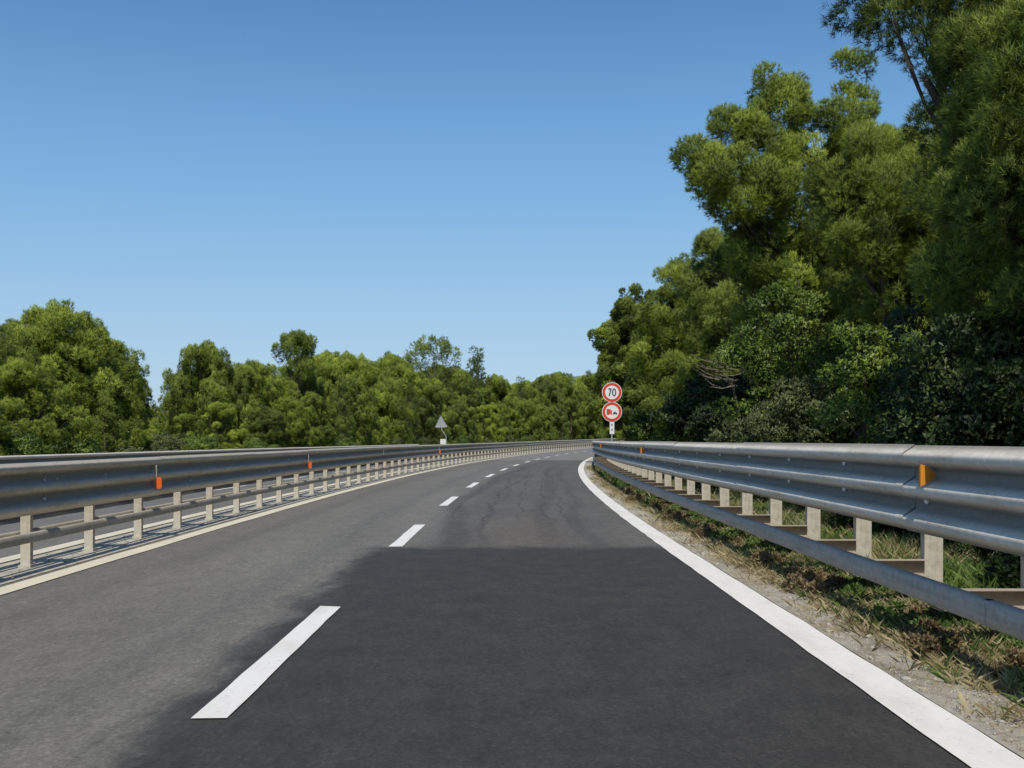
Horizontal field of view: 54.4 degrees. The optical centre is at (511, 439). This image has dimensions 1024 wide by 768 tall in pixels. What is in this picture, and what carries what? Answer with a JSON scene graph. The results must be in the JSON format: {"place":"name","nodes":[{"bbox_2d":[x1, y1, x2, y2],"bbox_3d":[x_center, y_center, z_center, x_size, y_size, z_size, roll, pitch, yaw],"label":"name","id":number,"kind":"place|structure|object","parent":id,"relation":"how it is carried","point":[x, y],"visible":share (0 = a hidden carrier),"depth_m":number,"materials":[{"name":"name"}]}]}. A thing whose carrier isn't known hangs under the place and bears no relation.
{"place":"outdoors","nodes":[
{"label":"outdoors","id":0,"kind":"place"},
{"bbox_2d":[0,446,591,564],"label":"opposite carriageway","id":1,"kind":"structure","parent":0,"point":[12,554],"depth_m":18.42,"materials":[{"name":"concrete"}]},
{"bbox_2d":[0,444,418,463],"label":"guardrail","id":2,"kind":"object","parent":1,"relation":"on","point":[44,458],"visible":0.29,"depth_m":31.85,"materials":[{"name":"grey metal"}]},
{"bbox_2d":[0,447,591,584],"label":"median strip","id":3,"kind":"object","parent":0,"point":[42,563],"visible":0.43,"depth_m":13.16,"materials":[{"name":"concrete"}]},
{"bbox_2d":[0,438,626,567],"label":"guardrail","id":4,"kind":"object","parent":3,"relation":"on","point":[30,493],"visible":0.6,"depth_m":13.81,"materials":[{"name":"metal"}]},
{"bbox_2d":[0,446,944,585],"bbox_3d":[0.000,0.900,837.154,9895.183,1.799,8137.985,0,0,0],"label":"ground","id":5,"kind":"structure","parent":0,"point":[258,512],"depth_m":17.29,"materials":[{"name":"grey concrete"}]},
{"bbox_2d":[0,403,34,455],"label":"pine tree","id":6,"kind":"object","parent":5,"relation":"on","point":[6,427],"visible":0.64,"depth_m":28.53,"materials":[{"name":"green plant"}]},
{"bbox_2d":[0,335,53,441],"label":"pine tree","id":7,"kind":"object","parent":5,"relation":"on","point":[6,350],"visible":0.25,"depth_m":33.64,"materials":[{"name":"green plant"}]},
{"bbox_2d":[0,430,64,455],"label":"shrub","id":8,"kind":"object","parent":5,"relation":"on","point":[31,444],"visible":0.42,"depth_m":28.62,"materials":[{"name":"green plant"}]},
{"bbox_2d":[0,356,93,451],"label":"pine tree","id":9,"kind":"object","parent":5,"relation":"on","point":[35,387],"visible":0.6,"depth_m":31.83,"materials":[{"name":"green plant"}]},
{"bbox_2d":[2,298,148,452],"bbox_3d":[-17.914,-1.756,38.677,7.219,7.524,7.207,0,0,-23],"label":"pine tree","id":10,"kind":"object","parent":5,"relation":"on","point":[56,343],"visible":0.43,"depth_m":37.69,"materials":[{"name":"green plant"}]},
{"bbox_2d":[55,437,103,453],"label":"shrub","id":11,"kind":"object","parent":5,"relation":"on","point":[78,447],"visible":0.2,"depth_m":31.76,"materials":[{"name":"green plant"}]},
{"bbox_2d":[86,388,130,452],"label":"pine tree","id":12,"kind":"object","parent":5,"relation":"on","point":[104,413],"visible":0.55,"depth_m":36.70,"materials":[{"name":"green plant"}]},
{"bbox_2d":[77,337,164,443],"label":"pine tree","id":13,"kind":"object","parent":5,"relation":"on","point":[133,375],"visible":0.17,"depth_m":42.34,"materials":[{"name":"green plant"}]},
{"bbox_2d":[130,425,171,451],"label":"pine tree","id":14,"kind":"object","parent":5,"relation":"on","point":[149,431],"visible":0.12,"depth_m":41.62,"materials":[{"name":"green plant"}]},
{"bbox_2d":[142,431,195,451],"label":"shrub","id":15,"kind":"object","parent":5,"relation":"on","point":[167,442],"visible":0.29,"depth_m":38.54,"materials":[{"name":"green plant"}]},
{"bbox_2d":[153,385,218,438],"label":"pine tree","id":16,"kind":"object","parent":5,"relation":"on","point":[165,420],"visible":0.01,"depth_m":57.82,"materials":[{"name":"green plant"}]},
{"bbox_2d":[170,413,202,439],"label":"pine tree","id":17,"kind":"object","parent":5,"relation":"on","point":[188,420],"visible":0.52,"depth_m":45.93,"materials":[{"name":"green plant"}]},
{"bbox_2d":[179,432,223,450],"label":"shrub","id":18,"kind":"object","parent":5,"relation":"on","point":[204,443],"visible":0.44,"depth_m":42.12,"materials":[{"name":"green plant"}]},
{"bbox_2d":[159,339,259,448],"bbox_3d":[-16.755,-1.675,55.594,5.842,8.153,5.165,0,0,-24],"label":"pine tree","id":19,"kind":"object","parent":5,"relation":"on","point":[211,374],"visible":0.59,"depth_m":54.68,"materials":[{"name":"green plant"}]},
{"bbox_2d":[199,401,248,448],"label":"pine tree","id":20,"kind":"object","parent":5,"relation":"on","point":[219,409],"visible":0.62,"depth_m":51.10,"materials":[{"name":"green plant"}]},
{"bbox_2d":[204,362,288,445],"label":"pine tree","id":21,"kind":"object","parent":5,"relation":"on","point":[252,377],"visible":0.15,"depth_m":58.41,"materials":[{"name":"green plant"}]},
{"bbox_2d":[234,437,268,448],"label":"shrub","id":22,"kind":"object","parent":5,"relation":"on","point":[250,445],"visible":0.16,"depth_m":49.67,"materials":[{"name":"green plant"}]},
{"bbox_2d":[234,358,282,379],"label":"pine tree","id":23,"kind":"object","parent":5,"relation":"on","point":[258,367],"visible":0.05,"depth_m":81.80,"materials":[{"name":"green plant"}]},
{"bbox_2d":[235,404,289,448],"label":"pine tree","id":24,"kind":"object","parent":5,"relation":"on","point":[263,419],"visible":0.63,"depth_m":54.57,"materials":[{"name":"green plant"}]},
{"bbox_2d":[264,374,301,400],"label":"pine tree","id":25,"kind":"object","parent":5,"relation":"on","point":[283,387],"visible":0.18,"depth_m":71.60,"materials":[{"name":"green plant"}]},
{"bbox_2d":[266,329,324,441],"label":"pine tree","id":26,"kind":"object","parent":5,"relation":"on","point":[293,342],"visible":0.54,"depth_m":73.53,"materials":[{"name":"green plant"}]},
{"bbox_2d":[269,396,323,447],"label":"pine tree","id":27,"kind":"object","parent":5,"relation":"on","point":[297,426],"visible":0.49,"depth_m":58.84,"materials":[{"name":"green plant"}]},
{"bbox_2d":[281,355,317,376],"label":"pine tree","id":28,"kind":"object","parent":5,"relation":"on","point":[289,363],"visible":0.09,"depth_m":90.74,"materials":[{"name":"green plant"}]},
{"bbox_2d":[284,373,335,440],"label":"pine tree","id":29,"kind":"object","parent":5,"relation":"on","point":[328,399],"visible":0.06,"depth_m":76.82,"materials":[{"name":"green plant"}]},
{"bbox_2d":[289,350,339,378],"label":"pine tree","id":30,"kind":"object","parent":5,"relation":"on","point":[320,358],"visible":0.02,"depth_m":97.03,"materials":[{"name":"green plant"}]},
{"bbox_2d":[283,391,347,446],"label":"pine tree","id":31,"kind":"object","parent":5,"relation":"on","point":[325,428],"visible":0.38,"depth_m":64.30,"materials":[{"name":"green plant"}]},
{"bbox_2d":[324,436,355,446],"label":"shrub","id":32,"kind":"object","parent":5,"relation":"on","point":[338,441],"visible":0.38,"depth_m":64.17,"materials":[{"name":"green plant"}]},
{"bbox_2d":[328,374,355,439],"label":"pine tree","id":33,"kind":"object","parent":5,"relation":"on","point":[342,406],"visible":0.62,"depth_m":69.57,"materials":[{"name":"green plant"}]},
{"bbox_2d":[314,356,377,441],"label":"pine tree","id":34,"kind":"object","parent":5,"relation":"on","point":[324,366],"visible":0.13,"depth_m":81.77,"materials":[{"name":"green plant"}]},
{"bbox_2d":[326,374,383,445],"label":"pine tree","id":35,"kind":"object","parent":5,"relation":"on","point":[361,396],"visible":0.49,"depth_m":73.65,"materials":[{"name":"green plant"}]},
{"bbox_2d":[320,351,397,444],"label":"pine tree","id":36,"kind":"object","parent":5,"relation":"on","point":[362,365],"visible":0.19,"depth_m":82.55,"materials":[{"name":"green plant"}]},
{"bbox_2d":[356,390,389,444],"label":"pine tree","id":37,"kind":"object","parent":5,"relation":"on","point":[380,439],"visible":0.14,"depth_m":79.24,"materials":[{"name":"green plant"}]},
{"bbox_2d":[364,377,419,444],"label":"pine tree","id":38,"kind":"object","parent":5,"relation":"on","point":[397,425],"visible":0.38,"depth_m":83.53,"materials":[{"name":"green plant"}]},
{"bbox_2d":[370,353,426,416],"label":"pine tree","id":39,"kind":"object","parent":5,"relation":"on","point":[390,360],"visible":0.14,"depth_m":105.02,"materials":[{"name":"green plant"}]},
{"bbox_2d":[382,363,427,401],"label":"pine tree","id":40,"kind":"object","parent":5,"relation":"on","point":[405,374],"visible":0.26,"depth_m":101.22,"materials":[{"name":"green plant"}]},
{"bbox_2d":[401,383,422,440],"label":"pine tree","id":41,"kind":"object","parent":5,"relation":"on","point":[414,398],"visible":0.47,"depth_m":88.80,"materials":[{"name":"green plant"}]},
{"bbox_2d":[412,396,449,444],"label":"pine tree","id":42,"kind":"object","parent":5,"relation":"on","point":[423,409],"visible":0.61,"depth_m":92.49,"materials":[{"name":"green plant"}]},
{"bbox_2d":[419,384,453,444],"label":"pine tree","id":43,"kind":"object","parent":5,"relation":"on","point":[432,392],"visible":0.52,"depth_m":97.63,"materials":[{"name":"green plant"}]},
{"bbox_2d":[403,334,471,411],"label":"pine tree","id":44,"kind":"object","parent":5,"relation":"on","point":[444,349],"visible":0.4,"depth_m":117.22,"materials":[{"name":"green plant"}]},
{"bbox_2d":[426,361,455,382],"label":"pine tree","id":45,"kind":"object","parent":5,"relation":"on","point":[438,370],"visible":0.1,"depth_m":132.98,"materials":[{"name":"green plant"}]},
{"bbox_2d":[436,408,472,441],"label":"tree","id":46,"kind":"object","parent":5,"relation":"on","point":[455,427],"visible":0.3,"depth_m":106.01,"materials":[{"name":"green plant"}]},
{"bbox_2d":[448,402,475,442],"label":"pine tree","id":47,"kind":"object","parent":5,"relation":"on","point":[460,409],"visible":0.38,"depth_m":110.80,"materials":[{"name":"green plant"}]},
{"bbox_2d":[445,374,485,442],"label":"pine tree","id":48,"kind":"object","parent":5,"relation":"on","point":[464,389],"visible":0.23,"depth_m":127.12,"materials":[{"name":"green plant"}]},
{"bbox_2d":[466,407,483,442],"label":"tree","id":49,"kind":"object","parent":5,"relation":"on","point":[472,411],"visible":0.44,"depth_m":115.87,"materials":[{"name":"green plant"}]},
{"bbox_2d":[465,345,493,405],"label":"pine tree","id":50,"kind":"object","parent":5,"relation":"on","point":[476,375],"visible":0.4,"depth_m":135.85,"materials":[{"name":"green plant"}]},
{"bbox_2d":[473,386,494,442],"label":"pine tree","id":51,"kind":"object","parent":5,"relation":"on","point":[486,393],"visible":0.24,"depth_m":134.42,"materials":[{"name":"green plant"}]},
{"bbox_2d":[474,405,498,442],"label":"tree","id":52,"kind":"object","parent":5,"relation":"on","point":[483,409],"visible":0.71,"depth_m":120.52,"materials":[{"name":"green plant"}]},
{"bbox_2d":[476,402,507,451],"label":"tree","id":53,"kind":"object","parent":5,"relation":"on","point":[501,428],"visible":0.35,"depth_m":123.92,"materials":[{"name":"green plant"}]},
{"bbox_2d":[489,401,513,450],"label":"tree","id":54,"kind":"object","parent":5,"relation":"on","point":[503,418],"visible":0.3,"depth_m":130.03,"materials":[{"name":"green plant"}]},
{"bbox_2d":[472,373,536,436],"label":"pine tree","id":55,"kind":"object","parent":5,"relation":"on","point":[500,387],"visible":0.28,"depth_m":140.12,"materials":[{"name":"green plant"}]},
{"bbox_2d":[505,408,529,441],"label":"tree","id":56,"kind":"object","parent":5,"relation":"on","point":[517,418],"visible":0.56,"depth_m":135.83,"materials":[{"name":"green plant"}]},
{"bbox_2d":[514,377,530,399],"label":"pine tree","id":57,"kind":"object","parent":5,"relation":"on","point":[519,387],"visible":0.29,"depth_m":155.52,"materials":[{"name":"green plant"}]},
{"bbox_2d":[511,398,544,448],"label":"tree","id":58,"kind":"object","parent":5,"relation":"on","point":[535,417],"visible":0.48,"depth_m":140.84,"materials":[{"name":"green plant"}]},
{"bbox_2d":[520,384,549,407],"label":"pine tree","id":59,"kind":"object","parent":5,"relation":"on","point":[532,392],"visible":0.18,"depth_m":162.35,"materials":[{"name":"green plant"}]},
{"bbox_2d":[527,375,563,435],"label":"pine tree","id":60,"kind":"object","parent":5,"relation":"on","point":[542,385],"visible":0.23,"depth_m":166.44,"materials":[{"name":"green plant"}]},
{"bbox_2d":[533,403,558,447],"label":"tree","id":61,"kind":"object","parent":5,"relation":"on","point":[545,412],"visible":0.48,"depth_m":147.98,"materials":[{"name":"green plant"}]},
{"bbox_2d":[542,404,567,446],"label":"tree","id":62,"kind":"object","parent":5,"relation":"on","point":[560,416],"visible":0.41,"depth_m":155.32,"materials":[{"name":"green plant"}]},
{"bbox_2d":[554,392,570,446],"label":"pine tree","id":63,"kind":"object","parent":5,"relation":"on","point":[559,400],"visible":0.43,"depth_m":161.62,"materials":[{"name":"green plant"}]},
{"bbox_2d":[535,370,591,445],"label":"pine tree","id":64,"kind":"object","parent":5,"relation":"on","point":[559,379],"visible":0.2,"depth_m":171.26,"materials":[{"name":"green plant"}]},
{"bbox_2d":[561,399,586,445],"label":"pine tree","id":65,"kind":"object","parent":5,"relation":"on","point":[572,404],"visible":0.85,"depth_m":166.87,"materials":[{"name":"green plant"}]},
{"bbox_2d":[561,387,606,444],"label":"pine tree","id":66,"kind":"object","parent":5,"relation":"on","point":[596,431],"visible":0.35,"depth_m":172.07,"materials":[{"name":"green plant"}]},
{"bbox_2d":[595,394,626,438],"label":"pine tree","id":67,"kind":"object","parent":5,"relation":"on","point":[607,430],"visible":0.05,"depth_m":183.86,"materials":[{"name":"green plant"}]},
{"bbox_2d":[602,382,621,440],"bbox_3d":[4.620,-0.625,46.019,0.924,4.051,0.084,0,0,0],"label":"road sign","id":68,"kind":"object","parent":5,"relation":"on","point":[611,409],"visible":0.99,"depth_m":45.99,"materials":[{"name":"white metal"}]},
{"bbox_2d":[585,309,659,439],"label":"pine tree","id":69,"kind":"object","parent":5,"relation":"on","point":[605,357],"visible":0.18,"depth_m":54.41,"materials":[{"name":"green plant"}]},
{"bbox_2d":[592,282,691,426],"bbox_3d":[7.067,-3.207,50.741,5.664,9.660,4.689,0,0,30],"label":"pine tree","id":70,"kind":"object","parent":5,"relation":"on","point":[625,309],"visible":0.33,"depth_m":50.50,"materials":[{"name":"green plant"}]},
{"bbox_2d":[626,395,683,440],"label":"shrub","id":71,"kind":"object","parent":5,"relation":"on","point":[643,428],"visible":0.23,"depth_m":35.18,"materials":[{"name":"green plant"}]},
{"bbox_2d":[647,418,693,441],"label":"shrub","id":72,"kind":"object","parent":5,"relation":"on","point":[664,435],"visible":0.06,"depth_m":32.88,"materials":[{"name":"green plant"}]},
{"bbox_2d":[625,251,777,432],"bbox_3d":[6.659,-2.421,33.528,5.622,8.071,4.848,0,0,0],"label":"pine tree","id":73,"kind":"object","parent":5,"relation":"on","point":[673,337],"visible":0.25,"depth_m":33.38,"materials":[{"name":"green plant"}]},
{"bbox_2d":[645,373,762,442],"bbox_3d":[5.252,-0.084,24.753,3.044,3.405,2.737,0,0,-27],"label":"shrub","id":74,"kind":"object","parent":5,"relation":"on","point":[698,412],"visible":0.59,"depth_m":24.61,"materials":[{"name":"green plant"}]},
{"bbox_2d":[690,353,742,441],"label":"dead branches","id":75,"kind":"object","parent":5,"relation":"on","point":[731,383],"visible":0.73,"depth_m":22.60,"materials":[{"name":"brown wood"}]},
{"bbox_2d":[674,226,811,396],"bbox_3d":[6.586,-2.360,28.931,3.604,7.959,3.486,0,0,45],"label":"pine tree","id":76,"kind":"object","parent":5,"relation":"on","point":[715,295],"visible":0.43,"depth_m":28.64,"materials":[{"name":"green plant"}]},
{"bbox_2d":[704,388,852,442],"bbox_3d":[5.892,0.238,19.963,3.897,2.665,3.192,0,0,42],"label":"shrub","id":77,"kind":"object","parent":5,"relation":"on","point":[714,436],"visible":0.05,"depth_m":20.24,"materials":[{"name":"green plant"}]},
{"bbox_2d":[710,278,879,438],"bbox_3d":[5.037,-0.663,18.028,3.007,4.533,1.945,0,0,0],"label":"shrub","id":78,"kind":"object","parent":5,"relation":"on","point":[762,352],"visible":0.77,"depth_m":17.84,"materials":[{"name":"green plant"}]},
{"bbox_2d":[667,45,929,388],"bbox_3d":[6.402,-3.846,22.619,6.717,10.933,3.452,0,0,-20],"label":"pine tree","id":79,"kind":"object","parent":5,"relation":"on","point":[776,241],"visible":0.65,"depth_m":21.91,"materials":[{"name":"green plant"}]},
{"bbox_2d":[726,372,881,442],"bbox_3d":[4.840,0.254,16.380,2.545,2.697,1.632,0,0,25],"label":"shrub","id":80,"kind":"object","parent":5,"relation":"on","point":[776,415],"visible":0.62,"depth_m":16.22,"materials":[{"name":"green plant"}]},
{"bbox_2d":[595,470,1023,673],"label":"russet weeds","id":81,"kind":"object","parent":5,"relation":"on","point":[831,581],"visible":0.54,"depth_m":8.16,"materials":[{"name":"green plant"}]},
{"bbox_2d":[598,469,1023,648],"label":"green weeds","id":82,"kind":"object","parent":5,"relation":"on","point":[878,608],"visible":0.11,"depth_m":8.03,"materials":[{"name":"green plant"}]},
{"bbox_2d":[760,414,873,443],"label":"shrub","id":83,"kind":"object","parent":5,"relation":"on","point":[849,438],"visible":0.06,"depth_m":16.51,"materials":[{"name":"green plant"}]},
{"bbox_2d":[822,511,914,535],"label":"shrub","id":84,"kind":"object","parent":5,"relation":"on","point":[875,524],"visible":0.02,"depth_m":11.49,"materials":[{"name":"green plant"}]},
{"bbox_2d":[820,510,917,534],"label":"shrub","id":85,"kind":"object","parent":5,"relation":"on","point":[828,521],"visible":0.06,"depth_m":11.86,"materials":[{"name":"green plant"}]},
{"bbox_2d":[805,320,936,443],"bbox_3d":[5.068,-0.047,14.046,1.772,3.303,1.744,0,0,29],"label":"shrub","id":86,"kind":"object","parent":5,"relation":"on","point":[848,396],"visible":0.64,"depth_m":13.89,"materials":[{"name":"green plant"}]},
{"bbox_2d":[781,270,987,428],"bbox_3d":[10.812,-2.898,26.605,7.719,9.104,6.977,0,0,-1],"label":"pine tree","id":87,"kind":"object","parent":5,"relation":"on","point":[813,357],"depth_m":25.84,"materials":[{"name":"green plant"}]},
{"bbox_2d":[800,107,1022,403],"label":"pine tree","id":88,"kind":"object","parent":5,"relation":"on","point":[880,161],"visible":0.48,"depth_m":14.81,"materials":[{"name":"green plant"}]},
{"bbox_2d":[817,0,1023,357],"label":"pine tree","id":89,"kind":"object","parent":5,"relation":"on","point":[974,51],"visible":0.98,"depth_m":9.83,"materials":[{"name":"green plant"}]},
{"bbox_2d":[846,392,1012,443],"bbox_3d":[6.530,0.393,15.224,2.863,2.322,2.271,0,0,24],"label":"shrub","id":90,"kind":"object","parent":5,"relation":"on","point":[871,440],"depth_m":15.29,"materials":[{"name":"green plant"}]},
{"bbox_2d":[872,272,998,445],"bbox_3d":[5.064,-0.278,11.849,1.521,3.778,1.845,0,0,0],"label":"shrub","id":91,"kind":"object","parent":5,"relation":"on","point":[894,315],"visible":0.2,"depth_m":11.84,"materials":[{"name":"green plant"}]},
{"bbox_2d":[883,279,993,401],"bbox_3d":[12.538,-3.191,21.632,7.450,10.056,7.789,0,0,-20],"label":"pine tree","id":92,"kind":"object","parent":5,"relation":"on","point":[926,324],"visible":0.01,"depth_m":22.31,"materials":[{"name":"green plant"}]},
{"bbox_2d":[857,410,1021,445],"bbox_3d":[5.717,0.468,12.576,3.127,2.138,2.561,0,0,24],"label":"shrub","id":93,"kind":"object","parent":5,"relation":"on","point":[881,440],"depth_m":12.39,"materials":[{"name":"green plant"}]},
{"bbox_2d":[876,306,1023,446],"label":"shrub","id":94,"kind":"object","parent":5,"relation":"on","point":[982,401],"visible":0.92,"depth_m":9.72,"materials":[{"name":"green plant"}]},
{"bbox_2d":[916,119,1023,422],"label":"pine tree","id":95,"kind":"object","parent":5,"relation":"on","point":[1021,392],"visible":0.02,"depth_m":16.24,"materials":[{"name":"green plant"}]},
{"bbox_2d":[947,542,1020,568],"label":"shrub","id":96,"kind":"object","parent":5,"relation":"on","point":[984,551],"visible":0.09,"depth_m":8.78,"materials":[{"name":"green plant"}]},
{"bbox_2d":[983,553,1020,587],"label":"shrub","id":97,"kind":"object","parent":5,"relation":"on","point":[1005,568],"visible":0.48,"depth_m":7.57,"materials":[{"name":"green plant"}]},
{"bbox_2d":[0,0,961,409],"label":"sky","id":98,"kind":"structure","parent":0,"point":[372,178],"materials":[{"name":"blue"}]},
{"bbox_2d":[0,448,1023,767],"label":"road","id":99,"kind":"structure","parent":0,"point":[546,610],"depth_m":6.05,"materials":[{"name":"grey asphalt"}]},
{"bbox_2d":[584,459,1023,757],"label":"verge","id":100,"kind":"structure","parent":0,"point":[933,695],"depth_m":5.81,"materials":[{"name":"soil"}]},
{"bbox_2d":[585,465,1023,732],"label":"dry grass","id":101,"kind":"structure","parent":100,"relation":"on","point":[981,672],"depth_m":6.74,"materials":[{"name":"beige plant"}]},
{"bbox_2d":[592,439,1023,640],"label":"guardrail","id":102,"kind":"object","parent":100,"relation":"on","point":[933,495],"visible":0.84,"depth_m":7.24,"materials":[{"name":"metal"}]},
{"bbox_2d":[600,484,1023,735],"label":"pebbles","id":103,"kind":"object","parent":100,"relation":"on","point":[905,678],"visible":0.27,"depth_m":6.07,"materials":[{"name":"beige gravel"}]},
{"bbox_2d":[654,473,1020,587],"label":"tall grass","id":104,"kind":"structure","parent":100,"relation":"on","point":[966,574],"depth_m":8.87,"materials":[{"name":"green plant"}]},
{"bbox_2d":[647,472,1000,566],"bbox_3d":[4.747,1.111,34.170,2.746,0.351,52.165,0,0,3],"label":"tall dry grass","id":105,"kind":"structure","parent":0,"point":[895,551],"depth_m":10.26,"materials":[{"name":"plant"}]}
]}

